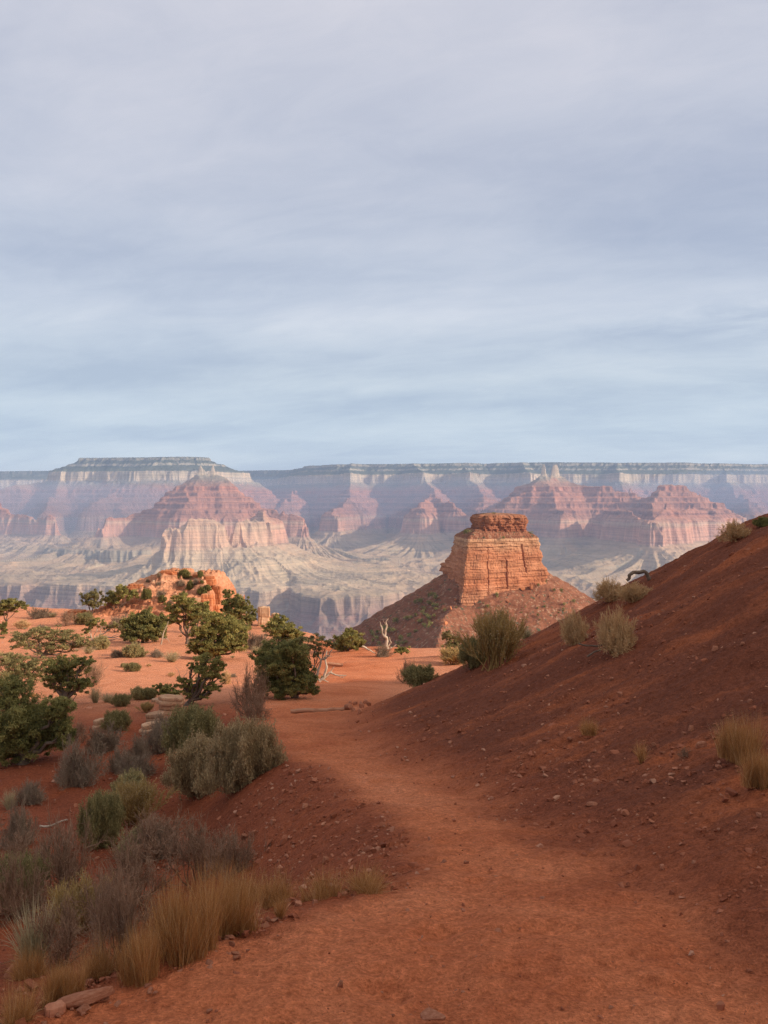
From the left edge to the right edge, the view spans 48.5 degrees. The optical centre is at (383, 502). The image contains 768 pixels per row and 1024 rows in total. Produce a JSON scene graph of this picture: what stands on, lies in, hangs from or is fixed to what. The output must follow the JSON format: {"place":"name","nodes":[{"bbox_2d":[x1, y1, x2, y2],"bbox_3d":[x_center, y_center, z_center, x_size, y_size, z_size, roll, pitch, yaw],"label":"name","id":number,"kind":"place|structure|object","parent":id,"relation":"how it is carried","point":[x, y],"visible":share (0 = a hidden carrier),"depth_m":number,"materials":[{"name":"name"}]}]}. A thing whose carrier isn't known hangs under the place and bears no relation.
{"place":"outdoors","nodes":[
{"label":"outdoors","id":0,"kind":"place"},
{"bbox_2d":[0,457,767,639],"bbox_3d":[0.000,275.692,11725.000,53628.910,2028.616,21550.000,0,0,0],"label":"canyon terrain","id":1,"kind":"structure","parent":0,"point":[327,551],"depth_m":10215.90,"materials":[{"name":"stone"}]},
{"bbox_2d":[0,607,767,1023],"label":"ground","id":2,"kind":"structure","parent":0,"point":[370,677],"depth_m":9.57,"materials":[{"name":"red soil"}]},
{"bbox_2d":[0,788,18,809],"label":"grass clump","id":3,"kind":"object","parent":2,"relation":"on","point":[7,800],"visible":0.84,"depth_m":11.50,"materials":[{"name":"plant"}]},
{"bbox_2d":[0,598,29,621],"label":"juniper tree","id":4,"kind":"object","parent":2,"relation":"on","point":[7,605],"visible":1,"depth_m":66.20,"materials":[{"name":"green plant"}]},
{"bbox_2d":[0,796,40,850],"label":"desert shrub","id":5,"kind":"object","parent":2,"relation":"on","point":[16,819],"visible":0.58,"depth_m":9.22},
{"bbox_2d":[0,650,46,694],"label":"juniper tree","id":6,"kind":"object","parent":2,"relation":"on","point":[28,667],"visible":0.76,"depth_m":25.35,"materials":[{"name":"green plant"}]},
{"bbox_2d":[0,840,53,927],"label":"desert shrub","id":7,"kind":"object","parent":2,"relation":"on","point":[11,896],"visible":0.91,"depth_m":6.66,"materials":[{"name":"plant"}]},
{"bbox_2d":[0,849,53,913],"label":"desert shrub","id":8,"kind":"object","parent":2,"relation":"on","point":[26,864],"visible":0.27,"depth_m":6.99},
{"bbox_2d":[0,969,54,1023],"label":"grass clump","id":9,"kind":"object","parent":2,"relation":"on","point":[14,1013],"visible":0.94,"depth_m":2.55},
{"bbox_2d":[0,823,54,864],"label":"desert shrub","id":10,"kind":"object","parent":2,"relation":"on","point":[21,844],"visible":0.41,"depth_m":8.21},
{"bbox_2d":[1,939,55,981],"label":"grass clump","id":11,"kind":"object","parent":2,"relation":"on","point":[21,973],"visible":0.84,"depth_m":4.87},
{"bbox_2d":[12,777,48,805],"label":"desert shrub","id":12,"kind":"object","parent":2,"relation":"on","point":[32,793],"visible":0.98,"depth_m":11.67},
{"bbox_2d":[0,893,64,965],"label":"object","id":13,"kind":"object","parent":2,"relation":"on","point":[34,938],"visible":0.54,"depth_m":5.10,"materials":[{"name":"plant"}]},
{"bbox_2d":[26,607,50,618],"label":"desert shrub","id":14,"kind":"object","parent":2,"relation":"on","point":[35,613],"visible":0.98,"depth_m":73.47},
{"bbox_2d":[0,673,79,766],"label":"juniper tree","id":15,"kind":"object","parent":2,"relation":"on","point":[29,730],"visible":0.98,"depth_m":13.92,"materials":[{"name":"green plant"}]},
{"bbox_2d":[0,624,93,658],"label":"juniper tree","id":16,"kind":"object","parent":2,"relation":"on","point":[50,645],"visible":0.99,"depth_m":39.36,"materials":[{"name":"green plant"}]},
{"bbox_2d":[44,1000,65,1017],"bbox_3d":[-1.009,1.554,2.611,0.063,0.030,0.046,0,0,-34],"label":"rock","id":17,"kind":"object","parent":2,"relation":"on","point":[51,1009],"visible":0.99,"depth_m":2.60,"materials":[{"name":"red stone"}]},
{"bbox_2d":[30,947,94,1009],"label":"grass clump","id":18,"kind":"object","parent":2,"relation":"on","point":[61,983],"visible":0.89,"depth_m":2.73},
{"bbox_2d":[29,885,97,968],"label":"desert shrub","id":19,"kind":"object","parent":2,"relation":"on","point":[68,930],"visible":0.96,"depth_m":5.07,"materials":[{"name":"plant"}]},
{"bbox_2d":[54,609,76,625],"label":"desert shrub","id":20,"kind":"object","parent":2,"relation":"on","point":[66,619],"visible":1,"depth_m":65.31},
{"bbox_2d":[25,805,107,904],"bbox_3d":[-2.692,2.993,7.181,0.908,0.820,0.655,0,0,37],"label":"desert shrub","id":21,"kind":"object","parent":2,"relation":"on","point":[65,864],"visible":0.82,"depth_m":7.18,"materials":[{"name":"plant"}]},
{"bbox_2d":[36,654,96,697],"bbox_3d":[-8.045,4.601,21.900,1.580,1.453,1.370,0,0,0],"label":"juniper tree","id":22,"kind":"object","parent":2,"relation":"on","point":[61,670],"visible":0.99,"depth_m":21.62,"materials":[{"name":"green plant"}]},
{"bbox_2d":[35,868,117,935],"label":"desert shrub","id":23,"kind":"object","parent":2,"relation":"on","point":[76,891],"visible":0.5,"depth_m":6.12,"materials":[{"name":"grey plant"}]},
{"bbox_2d":[52,733,108,789],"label":"desert shrub","id":24,"kind":"object","parent":2,"relation":"on","point":[73,772],"visible":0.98,"depth_m":12.49,"materials":[{"name":"plant"}]},
{"bbox_2d":[73,719,89,742],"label":"desert shrub","id":25,"kind":"object","parent":2,"relation":"on","point":[79,731],"visible":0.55,"depth_m":15.84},
{"bbox_2d":[72,610,93,624],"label":"desert shrub","id":26,"kind":"object","parent":2,"relation":"on","point":[83,618],"visible":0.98,"depth_m":66.17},
{"bbox_2d":[78,660,108,685],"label":"desert shrub","id":27,"kind":"object","parent":2,"relation":"on","point":[94,673],"visible":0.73,"depth_m":27.48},
{"bbox_2d":[81,617,106,639],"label":"juniper tree","id":28,"kind":"object","parent":2,"relation":"on","point":[92,623],"visible":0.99,"depth_m":51.04,"materials":[{"name":"plant"}]},
{"bbox_2d":[89,684,105,702],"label":"grass clump","id":29,"kind":"object","parent":2,"relation":"on","point":[95,697],"visible":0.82,"depth_m":22.24,"materials":[{"name":"plant"}]},
{"bbox_2d":[71,930,124,983],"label":"grass clump","id":30,"kind":"object","parent":2,"relation":"on","point":[102,968],"visible":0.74,"depth_m":2.95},
{"bbox_2d":[90,634,110,649],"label":"desert shrub","id":31,"kind":"object","parent":2,"relation":"on","point":[102,642],"visible":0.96,"depth_m":46.75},
{"bbox_2d":[75,784,128,850],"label":"desert shrub","id":32,"kind":"object","parent":2,"relation":"on","point":[106,812],"visible":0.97,"depth_m":9.00,"materials":[{"name":"plant"}]},
{"bbox_2d":[84,720,126,755],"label":"desert shrub","id":33,"kind":"object","parent":2,"relation":"on","point":[109,742],"visible":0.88,"depth_m":14.60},
{"bbox_2d":[61,863,162,945],"bbox_3d":[-1.912,2.787,5.954,0.678,0.509,0.586,0,0,34],"label":"desert shrub","id":34,"kind":"object","parent":2,"relation":"on","point":[87,893],"visible":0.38,"depth_m":5.90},
{"bbox_2d":[99,707,132,732],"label":"desert shrub","id":35,"kind":"object","parent":2,"relation":"on","point":[121,719],"visible":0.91,"depth_m":16.86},
{"bbox_2d":[105,745,131,773],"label":"desert shrub","id":36,"kind":"object","parent":2,"relation":"on","point":[119,756],"visible":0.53,"depth_m":13.17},
{"bbox_2d":[83,845,154,962],"bbox_3d":[-0.955,1.486,3.083,0.252,0.463,0.228,0,0,-16],"label":"desert shrub","id":37,"kind":"object","parent":2,"relation":"on","point":[123,916],"visible":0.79,"depth_m":3.08,"materials":[{"name":"plant"}]},
{"bbox_2d":[108,693,132,706],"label":"desert shrub","id":38,"kind":"object","parent":2,"relation":"on","point":[121,700],"visible":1,"depth_m":20.79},
{"bbox_2d":[109,765,147,795],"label":"desert shrub","id":39,"kind":"object","parent":2,"relation":"on","point":[136,776],"visible":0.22,"depth_m":11.38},
{"bbox_2d":[113,823,150,859],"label":"desert shrub","id":40,"kind":"object","parent":2,"relation":"on","point":[123,836],"visible":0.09,"depth_m":8.47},
{"bbox_2d":[123,662,141,671],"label":"desert shrub","id":41,"kind":"object","parent":2,"relation":"on","point":[132,667],"visible":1,"depth_m":33.50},
{"bbox_2d":[122,642,148,657],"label":"desert shrub","id":42,"kind":"object","parent":2,"relation":"on","point":[132,650],"visible":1,"depth_m":40.15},
{"bbox_2d":[113,749,158,779],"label":"desert shrub","id":43,"kind":"object","parent":2,"relation":"on","point":[142,763],"visible":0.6,"depth_m":12.65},
{"bbox_2d":[94,822,180,915],"bbox_3d":[-1.942,2.841,6.568,0.637,0.727,0.770,0,0,-40],"label":"desert shrub","id":44,"kind":"object","parent":2,"relation":"on","point":[138,860],"visible":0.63,"depth_m":6.59,"materials":[{"name":"plant"}]},
{"bbox_2d":[121,730,154,757],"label":"desert shrub","id":45,"kind":"object","parent":2,"relation":"on","point":[139,747],"visible":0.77,"depth_m":13.86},
{"bbox_2d":[130,685,145,699],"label":"desert shrub","id":46,"kind":"object","parent":2,"relation":"on","point":[135,691],"visible":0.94,"depth_m":22.55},
{"bbox_2d":[103,772,182,827],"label":"desert shrub","id":47,"kind":"object","parent":2,"relation":"on","point":[133,799],"visible":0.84,"depth_m":9.90,"materials":[{"name":"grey plant"}]},
{"bbox_2d":[119,605,167,642],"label":"juniper tree","id":48,"kind":"object","parent":2,"relation":"on","point":[145,625],"visible":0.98,"depth_m":51.82,"materials":[{"name":"green plant"}]},
{"bbox_2d":[134,700,153,712],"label":"desert shrub","id":49,"kind":"object","parent":2,"relation":"on","point":[146,706],"visible":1,"depth_m":19.49,"materials":[{"name":"green plant"}]},
{"bbox_2d":[98,803,196,868],"bbox_3d":[-2.204,3.228,8.215,0.953,0.566,0.886,0,0,43],"label":"desert shrub","id":50,"kind":"object","parent":2,"relation":"on","point":[149,823],"visible":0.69,"depth_m":8.20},
{"bbox_2d":[139,686,157,699],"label":"desert shrub","id":51,"kind":"object","parent":2,"relation":"on","point":[148,693],"visible":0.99,"depth_m":22.55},
{"bbox_2d":[140,716,171,754],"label":"desert shrub","id":52,"kind":"object","parent":2,"relation":"on","point":[157,732],"visible":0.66,"depth_m":14.20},
{"bbox_2d":[145,711,167,721],"bbox_3d":[-4.716,4.480,17.594,0.505,0.296,0.348,-7,1,11],"label":"boulder","id":53,"kind":"object","parent":2,"relation":"on","point":[149,716],"visible":0.48,"depth_m":17.50,"materials":[{"name":"stone"}]},
{"bbox_2d":[137,821,179,862],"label":"desert shrub","id":54,"kind":"object","parent":2,"relation":"on","point":[159,835],"visible":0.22,"depth_m":8.35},
{"bbox_2d":[87,567,244,617],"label":"rock knoll","id":55,"kind":"structure","parent":2,"relation":"on","point":[223,581],"depth_m":76.53,"materials":[{"name":"stone"}]},
{"bbox_2d":[79,588,105,612],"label":"juniper tree","id":56,"kind":"object","parent":55,"relation":"on","point":[92,595],"visible":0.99,"depth_m":73.30,"materials":[{"name":"green plant"}]},
{"bbox_2d":[101,584,138,609],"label":"juniper tree","id":57,"kind":"object","parent":55,"relation":"on","point":[121,592],"visible":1,"depth_m":73.97,"materials":[{"name":"green plant"}]},
{"bbox_2d":[201,593,214,605],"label":"boulder","id":58,"kind":"object","parent":55,"relation":"on","point":[207,597],"visible":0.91,"depth_m":74.03,"materials":[{"name":"orange stone"}]},
{"bbox_2d":[212,585,220,603],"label":"boulder","id":59,"kind":"object","parent":55,"relation":"on","point":[216,590],"visible":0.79,"depth_m":77.05,"materials":[{"name":"orange stone"}]},
{"bbox_2d":[151,683,182,694],"bbox_3d":[-5.668,5.011,22.371,0.685,0.611,0.741,0,0,-42],"label":"juniper tree","id":60,"kind":"object","parent":2,"relation":"on","point":[166,689],"visible":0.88,"depth_m":22.36,"materials":[{"name":"green plant"}]},
{"bbox_2d":[156,694,184,714],"bbox_3d":[-4.832,4.581,19.269,0.644,0.446,0.495,5,0,-6],"label":"boulder","id":61,"kind":"object","parent":2,"relation":"on","point":[166,702],"visible":0.79,"depth_m":19.10,"materials":[{"name":"stone"}]},
{"bbox_2d":[163,587,210,643],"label":"juniper tree","id":62,"kind":"object","parent":2,"relation":"on","point":[183,604],"visible":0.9,"depth_m":48.55,"materials":[{"name":"green plant"}]},
{"bbox_2d":[159,729,221,804],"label":"desert shrub","id":63,"kind":"object","parent":2,"relation":"on","point":[187,762],"visible":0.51,"depth_m":10.50,"materials":[{"name":"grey plant"}]},
{"bbox_2d":[134,855,248,969],"bbox_3d":[-0.685,1.443,3.059,0.409,0.368,0.348,0,0,-21],"label":"grass clump","id":64,"kind":"object","parent":2,"relation":"on","point":[187,937],"visible":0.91,"depth_m":3.02,"materials":[{"name":"plant"}]},
{"bbox_2d":[159,701,225,764],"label":"desert shrub","id":65,"kind":"object","parent":2,"relation":"on","point":[183,724],"visible":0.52,"depth_m":12.75,"materials":[{"name":"plant"}]},
{"bbox_2d":[153,810,233,888],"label":"desert shrub","id":66,"kind":"object","parent":2,"relation":"on","point":[192,851],"visible":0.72,"depth_m":7.11,"materials":[{"name":"plant"}]},
{"bbox_2d":[172,652,227,705],"bbox_3d":[-4.467,4.324,20.589,1.384,1.526,1.238,0,0,0],"label":"juniper tree","id":67,"kind":"object","parent":2,"relation":"on","point":[192,691],"visible":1,"depth_m":20.49,"materials":[{"name":"green plant"}]},
{"bbox_2d":[184,610,251,659],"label":"juniper tree","id":68,"kind":"object","parent":2,"relation":"on","point":[212,627],"visible":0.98,"depth_m":40.53,"materials":[{"name":"green plant"}]},
{"bbox_2d":[173,848,272,939],"bbox_3d":[-0.623,1.529,3.319,0.356,0.335,0.421,0,0,-26],"label":"grass clump","id":69,"kind":"object","parent":2,"relation":"on","point":[235,921],"visible":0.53,"depth_m":3.29,"materials":[{"name":"plant"}]},
{"bbox_2d":[199,822,270,884],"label":"desert shrub","id":70,"kind":"object","parent":2,"relation":"on","point":[235,856],"visible":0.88,"depth_m":6.53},
{"bbox_2d":[220,589,255,624],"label":"juniper tree","id":71,"kind":"object","parent":2,"relation":"on","point":[237,604],"visible":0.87,"depth_m":60.51,"materials":[{"name":"green plant"}]},
{"bbox_2d":[191,711,288,797],"bbox_3d":[-1.544,2.775,9.577,1.013,0.924,1.008,0,0,18],"label":"desert shrub","id":72,"kind":"object","parent":2,"relation":"on","point":[241,755],"visible":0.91,"depth_m":9.38,"materials":[{"name":"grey plant"}]},
{"bbox_2d":[219,857,267,906],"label":"grass clump","id":73,"kind":"object","parent":2,"relation":"on","point":[248,889],"visible":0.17,"depth_m":5.32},
{"bbox_2d":[247,631,271,648],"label":"desert shrub","id":74,"kind":"object","parent":2,"relation":"on","point":[251,642],"visible":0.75,"depth_m":47.12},
{"bbox_2d":[258,606,270,625],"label":"boulder","id":75,"kind":"object","parent":2,"relation":"on","point":[264,616],"visible":0.75,"depth_m":63.39,"materials":[{"name":"stone"}]},
{"bbox_2d":[249,860,304,909],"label":"grass clump","id":76,"kind":"object","parent":2,"relation":"on","point":[271,891],"visible":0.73,"depth_m":4.22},
{"bbox_2d":[269,892,295,919],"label":"grass clump","id":77,"kind":"object","parent":2,"relation":"on","point":[280,911],"visible":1,"depth_m":3.42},
{"bbox_2d":[260,613,305,641],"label":"juniper tree","id":78,"kind":"object","parent":2,"relation":"on","point":[277,626],"visible":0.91,"depth_m":49.20,"materials":[{"name":"green plant"}]},
{"bbox_2d":[247,636,320,699],"bbox_3d":[-2.570,4.211,21.342,1.779,1.747,1.451,0,0,37],"label":"juniper tree","id":79,"kind":"object","parent":2,"relation":"on","point":[286,664],"visible":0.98,"depth_m":21.12,"materials":[{"name":"green plant"}]},
{"bbox_2d":[286,633,338,683],"bbox_3d":[-1.984,4.330,22.848,1.340,1.758,1.206,0,0,41],"label":"pinyon tree","id":80,"kind":"object","parent":2,"relation":"on","point":[318,645],"visible":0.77,"depth_m":22.69,"materials":[{"name":"green plant"}]},
{"bbox_2d":[291,857,351,902],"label":"grass clump","id":81,"kind":"object","parent":2,"relation":"on","point":[321,890],"visible":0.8,"depth_m":3.72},
{"bbox_2d":[318,650,345,681],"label":"dead branches","id":82,"kind":"object","parent":2,"relation":"on","point":[325,675],"visible":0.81,"depth_m":27.71,"materials":[{"name":"brown wood"}]},
{"bbox_2d":[332,627,366,650],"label":"juniper tree","id":83,"kind":"object","parent":2,"relation":"on","point":[345,638],"visible":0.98,"depth_m":45.04,"materials":[{"name":"green plant"}]},
{"bbox_2d":[335,854,402,898],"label":"grass clump","id":84,"kind":"object","parent":2,"relation":"on","point":[366,884],"visible":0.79,"depth_m":3.76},
{"bbox_2d":[373,642,393,656],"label":"desert shrub","id":85,"kind":"object","parent":2,"relation":"on","point":[382,651],"visible":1,"depth_m":40.33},
{"bbox_2d":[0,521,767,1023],"bbox_3d":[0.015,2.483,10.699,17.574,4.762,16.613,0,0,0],"label":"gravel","id":86,"kind":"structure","parent":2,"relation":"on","point":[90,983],"depth_m":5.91,"materials":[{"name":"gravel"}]},
{"bbox_2d":[379,619,396,648],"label":"dead snag","id":87,"kind":"object","parent":2,"relation":"on","point":[385,636],"visible":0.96,"depth_m":44.93,"materials":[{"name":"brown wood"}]},
{"bbox_2d":[47,703,767,1023],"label":"trail","id":88,"kind":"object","parent":2,"relation":"on","point":[564,955],"visible":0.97,"depth_m":3.05,"materials":[{"name":"red soil"}]},
{"bbox_2d":[57,986,114,1008],"bbox_3d":[-0.940,1.555,2.666,0.188,0.038,0.051,0,0,-21],"label":"rock","id":89,"kind":"object","parent":88,"relation":"on","point":[80,998],"visible":0.94,"depth_m":2.66,"materials":[{"name":"red stone"}]},
{"bbox_2d":[110,912,172,989],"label":"grass clump","id":90,"kind":"object","parent":88,"relation":"on","point":[140,965],"visible":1,"depth_m":2.84,"materials":[{"name":"plant"}]},
{"bbox_2d":[228,661,273,718],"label":"desert shrub","id":91,"kind":"object","parent":88,"relation":"on","point":[248,690],"visible":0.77,"depth_m":16.27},
{"bbox_2d":[239,688,272,720],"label":"desert shrub","id":92,"kind":"object","parent":88,"relation":"on","point":[257,708],"visible":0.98,"depth_m":15.32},
{"bbox_2d":[290,707,344,713],"bbox_3d":[-1.390,4.357,17.805,1.132,0.164,0.107,0,0,0],"label":"fallen log","id":93,"kind":"object","parent":88,"relation":"on","point":[298,710],"visible":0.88,"depth_m":17.77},
{"bbox_2d":[420,1002,445,1020],"bbox_3d":[0.142,1.528,2.537,0.081,0.034,0.052,0,0,38],"label":"rock","id":94,"kind":"object","parent":88,"relation":"on","point":[428,1013],"visible":1,"depth_m":2.53,"materials":[{"name":"red stone"}]},
{"bbox_2d":[440,630,460,649],"bbox_3d":[3.027,6.381,38.206,1.099,1.408,0.648,0,0,-19],"label":"juniper tree","id":95,"kind":"object","parent":2,"relation":"on","point":[446,636],"visible":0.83,"depth_m":38.12,"materials":[{"name":"green plant"}]},
{"bbox_2d":[438,645,466,664],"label":"desert shrub","id":96,"kind":"object","parent":2,"relation":"on","point":[450,656],"visible":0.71,"depth_m":35.45,"materials":[{"name":"grey plant"}]},
{"bbox_2d":[0,0,767,470],"label":"sky","id":97,"kind":"structure","parent":0,"point":[240,235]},
{"bbox_2d":[331,512,596,647],"bbox_3d":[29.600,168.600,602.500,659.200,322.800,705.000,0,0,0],"label":"butte","id":98,"kind":"object","parent":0,"point":[484,562],"visible":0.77,"depth_m":583.86,"materials":[{"name":"stone"}]},
{"bbox_2d":[346,513,767,975],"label":"hillside","id":99,"kind":"structure","parent":0,"point":[711,874],"depth_m":7.56,"materials":[{"name":"red soil"}]},
{"bbox_2d":[400,662,441,687],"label":"desert shrub","id":100,"kind":"object","parent":99,"relation":"on","point":[415,676],"visible":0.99,"depth_m":17.85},
{"bbox_2d":[457,634,488,668],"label":"desert shrub","id":101,"kind":"object","parent":99,"relation":"on","point":[464,656],"visible":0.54,"depth_m":15.59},
{"bbox_2d":[449,598,527,670],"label":"desert shrub","id":102,"kind":"object","parent":99,"relation":"on","point":[499,638],"visible":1,"depth_m":14.70,"materials":[{"name":"green plant"}]},
{"bbox_2d":[558,608,590,645],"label":"desert shrub","id":103,"kind":"object","parent":99,"relation":"on","point":[572,629],"visible":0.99,"depth_m":11.89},
{"bbox_2d":[577,715,598,735],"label":"grass clump","id":104,"kind":"object","parent":99,"relation":"on","point":[592,730],"visible":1,"depth_m":7.38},
{"bbox_2d":[591,576,624,601],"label":"desert shrub","id":105,"kind":"object","parent":99,"relation":"on","point":[606,591],"visible":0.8,"depth_m":15.17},
{"bbox_2d":[591,603,638,656],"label":"desert shrub","id":106,"kind":"object","parent":99,"relation":"on","point":[616,636],"visible":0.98,"depth_m":10.11,"materials":[{"name":"plant"}]},
{"bbox_2d":[612,580,652,602],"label":"desert shrub","id":107,"kind":"object","parent":99,"relation":"on","point":[631,593],"visible":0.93,"depth_m":14.16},
{"bbox_2d":[630,738,650,763],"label":"grass clump","id":108,"kind":"object","parent":99,"relation":"on","point":[641,755],"visible":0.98,"depth_m":6.05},
{"bbox_2d":[712,518,751,541],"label":"desert shrub","id":109,"kind":"object","parent":99,"relation":"on","point":[734,532],"visible":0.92,"depth_m":13.92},
{"bbox_2d":[710,706,766,765],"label":"grass clump","id":110,"kind":"object","parent":99,"relation":"on","point":[727,748],"visible":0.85,"depth_m":5.27,"materials":[{"name":"plant"}]},
{"bbox_2d":[733,740,767,789],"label":"grass clump","id":111,"kind":"object","parent":99,"relation":"on","point":[756,777],"visible":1,"depth_m":4.65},
{"bbox_2d":[751,516,767,526],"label":"desert shrub","id":112,"kind":"object","parent":99,"relation":"on","point":[761,522],"visible":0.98,"depth_m":14.32,"materials":[{"name":"green plant"}]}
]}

